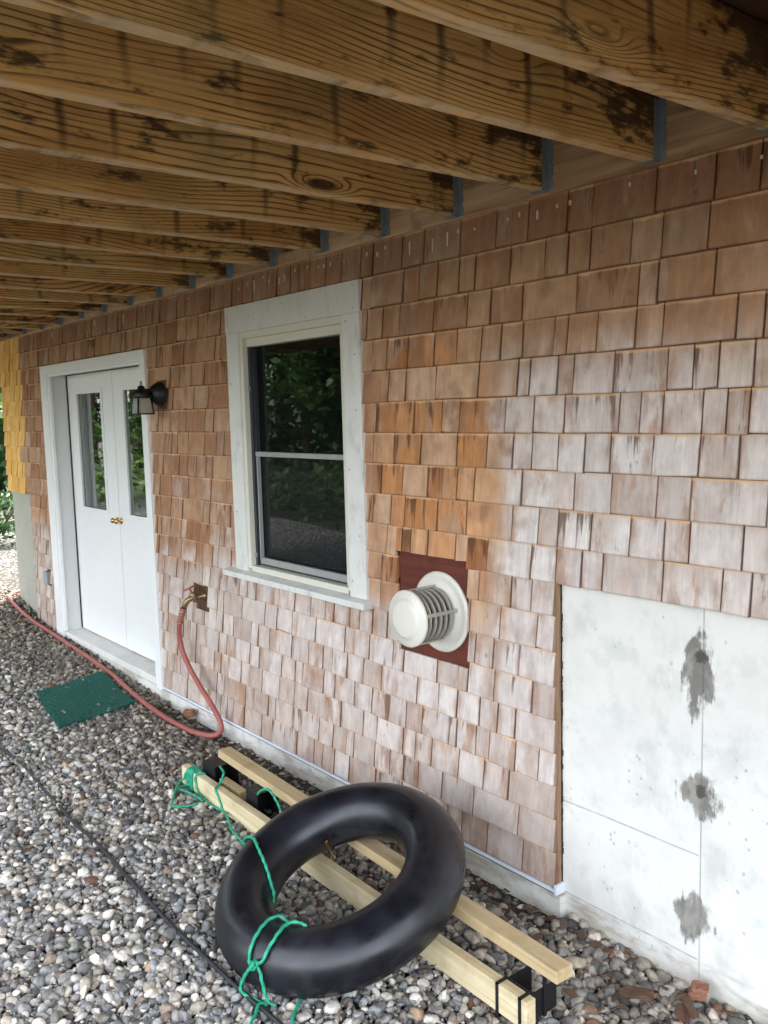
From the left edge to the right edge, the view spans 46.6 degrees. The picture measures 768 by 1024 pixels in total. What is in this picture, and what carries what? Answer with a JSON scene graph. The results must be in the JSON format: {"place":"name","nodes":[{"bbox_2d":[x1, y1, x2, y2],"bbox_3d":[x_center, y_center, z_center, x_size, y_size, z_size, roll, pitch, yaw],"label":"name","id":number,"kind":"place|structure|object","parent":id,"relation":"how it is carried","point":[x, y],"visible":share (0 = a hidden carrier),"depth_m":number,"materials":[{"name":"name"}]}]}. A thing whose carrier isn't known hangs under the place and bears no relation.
{"place":"outdoors","nodes":[
{"label":"outdoors","id":0,"kind":"place"},
{"bbox_2d":[0,510,753,1023],"bbox_3d":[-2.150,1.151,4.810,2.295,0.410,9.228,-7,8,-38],"label":"gravel","id":1,"kind":"structure","parent":0,"point":[56,875],"depth_m":3.22,"materials":[{"name":"grey gravel"}]},
{"bbox_2d":[0,475,13,521],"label":"leafy shrub","id":2,"kind":"object","parent":1,"relation":"on","point":[4,498],"visible":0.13,"depth_m":12.02,"materials":[{"name":"green plant"}]},
{"bbox_2d":[0,487,15,546],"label":"leafy shrub","id":3,"kind":"object","parent":1,"relation":"on","point":[4,527],"visible":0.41,"depth_m":10.29,"materials":[{"name":"green plant"}]},
{"bbox_2d":[36,671,135,728],"bbox_3d":[-1.871,1.156,5.531,0.566,0.063,0.817,-7,8,-38],"label":"doormat","id":4,"kind":"object","parent":1,"relation":"on","point":[75,699],"visible":1,"depth_m":5.50,"materials":[{"name":"green carpet"}]},
{"bbox_2d":[0,746,282,1023],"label":"irrigation hose","id":5,"kind":"object","parent":1,"relation":"on","point":[234,984],"visible":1,"depth_m":3.19,"materials":[{"name":"black rubber"}]},
{"bbox_2d":[183,709,195,717],"bbox_3d":[-1.131,1.167,5.186,0.080,0.067,0.035,8,33,28],"label":"brick fragment","id":6,"kind":"object","parent":1,"relation":"on","point":[188,713],"visible":1,"depth_m":5.17,"materials":[{"name":"orange brick"}]},
{"bbox_2d":[214,782,465,998],"bbox_3d":[-0.148,1.228,2.987,0.826,0.422,0.867,-7,8,-38],"label":"tube","id":7,"kind":"object","parent":1,"relation":"on","point":[401,921],"visible":0.96,"depth_m":2.79,"materials":[{"name":"black rubber"}]},
{"bbox_2d":[171,765,307,1023],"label":"green rope","id":8,"kind":"object","parent":7,"relation":"attached to","point":[253,964],"visible":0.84,"depth_m":2.98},
{"bbox_2d":[182,747,572,1023],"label":"folded sawhorse","id":9,"kind":"object","parent":1,"relation":"on","point":[514,998],"visible":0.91,"depth_m":2.83,"materials":[{"name":"wood"},{"name":"black metal"}]},
{"bbox_2d":[101,680,735,1023],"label":"leaf litter","id":10,"kind":"object","parent":1,"relation":"on","point":[568,991],"visible":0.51,"depth_m":3.05,"materials":[{"name":"brown plant"}]},
{"bbox_2d":[619,984,655,1000],"bbox_3d":[0.759,1.437,2.665,0.102,0.033,0.048,3,8,35],"label":"bark chip","id":11,"kind":"object","parent":1,"relation":"on","point":[632,992],"visible":1,"depth_m":2.66,"materials":[{"name":"brown plant"}]},
{"bbox_2d":[682,996,699,1019],"bbox_3d":[0.892,1.442,2.594,0.027,0.021,0.078,-2,6,-6],"label":"bark chip","id":12,"kind":"object","parent":1,"relation":"on","point":[690,1006],"visible":1,"depth_m":2.59,"materials":[{"name":"brown plant"}]},
{"bbox_2d":[688,980,708,1000],"bbox_3d":[0.933,1.419,2.643,0.052,0.059,0.042,13,17,21],"label":"brick fragment","id":13,"kind":"object","parent":1,"relation":"on","point":[698,990],"visible":1,"depth_m":2.63,"materials":[{"name":"orange brick"}]},
{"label":"lawn","id":14,"kind":"structure","parent":0,"visible":0},
{"bbox_2d":[0,387,12,507],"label":"broadleaf tree","id":15,"kind":"object","parent":14,"relation":"on","point":[3,462],"depth_m":14.88,"materials":[{"name":"green plant"}]},
{"bbox_2d":[0,137,767,1023],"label":"shingled house","id":16,"kind":"structure","parent":14,"relation":"on","point":[536,429],"depth_m":3.19,"materials":[{"name":"brown wood"}]},
{"bbox_2d":[43,569,51,584],"bbox_3d":[-2.680,0.523,7.127,0.060,0.124,0.099,-7,8,-38],"label":"power outlet","id":17,"kind":"object","parent":16,"relation":"attached to","point":[46,576],"visible":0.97,"depth_m":7.09,"materials":[{"name":"grey metal"}]},
{"bbox_2d":[67,370,127,647],"bbox_3d":[-2.120,-0.033,6.554,0.096,1.950,0.869,-7,8,-38],"label":"door","id":18,"kind":"structure","parent":16,"relation":"in","point":[90,395],"depth_m":6.54,"materials":[{"name":"white paint"}]},
{"bbox_2d":[111,366,154,660],"bbox_3d":[-1.580,0.028,5.880,0.096,1.950,0.849,-7,8,-38],"label":"door","id":19,"kind":"structure","parent":16,"relation":"in","point":[128,427],"depth_m":6.03,"materials":[{"name":"white paint"}]},
{"bbox_2d":[131,380,167,414],"bbox_3d":[-1.351,-0.659,5.126,0.193,0.195,0.143,-7,8,-38],"label":"wall lantern","id":20,"kind":"object","parent":16,"relation":"attached to","point":[156,393],"depth_m":5.11,"materials":[{"name":"black metal"}]},
{"bbox_2d":[182,585,205,607],"bbox_3d":[-1.073,0.470,5.007,0.123,0.130,0.079,-7,8,-38],"label":"garden faucet","id":21,"kind":"object","parent":16,"relation":"attached to","point":[192,597],"visible":1,"depth_m":4.98,"materials":[{"name":"gold metal"}]},
{"bbox_2d":[7,590,223,737],"bbox_3d":[-2.163,0.744,6.426,0.558,0.686,4.146,-5,7,-30],"label":"garden hose","id":22,"kind":"object","parent":21,"relation":"hanging from","point":[195,678],"visible":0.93,"depth_m":5.09,"materials":[{"name":"red rubber"}]},
{"bbox_2d":[223,279,373,610],"bbox_3d":[-0.422,-0.315,4.195,0.162,1.369,1.227,-7,8,-38],"label":"window","id":23,"kind":"structure","parent":16,"relation":"in","point":[294,360],"depth_m":4.17,"materials":[{"name":"paint"}]},
{"bbox_2d":[0,0,767,341],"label":"timber deck","id":24,"kind":"structure","parent":16,"relation":"attached to","point":[152,150],"depth_m":2.29,"materials":[{"name":"brown wood"}]},
{"bbox_2d":[389,571,467,651],"bbox_3d":[0.148,0.394,3.394,0.196,0.316,0.316,-7,8,-38],"label":"exhaust vent","id":25,"kind":"object","parent":16,"relation":"attached to","point":[423,612],"visible":1,"depth_m":3.35,"materials":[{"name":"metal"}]}
]}

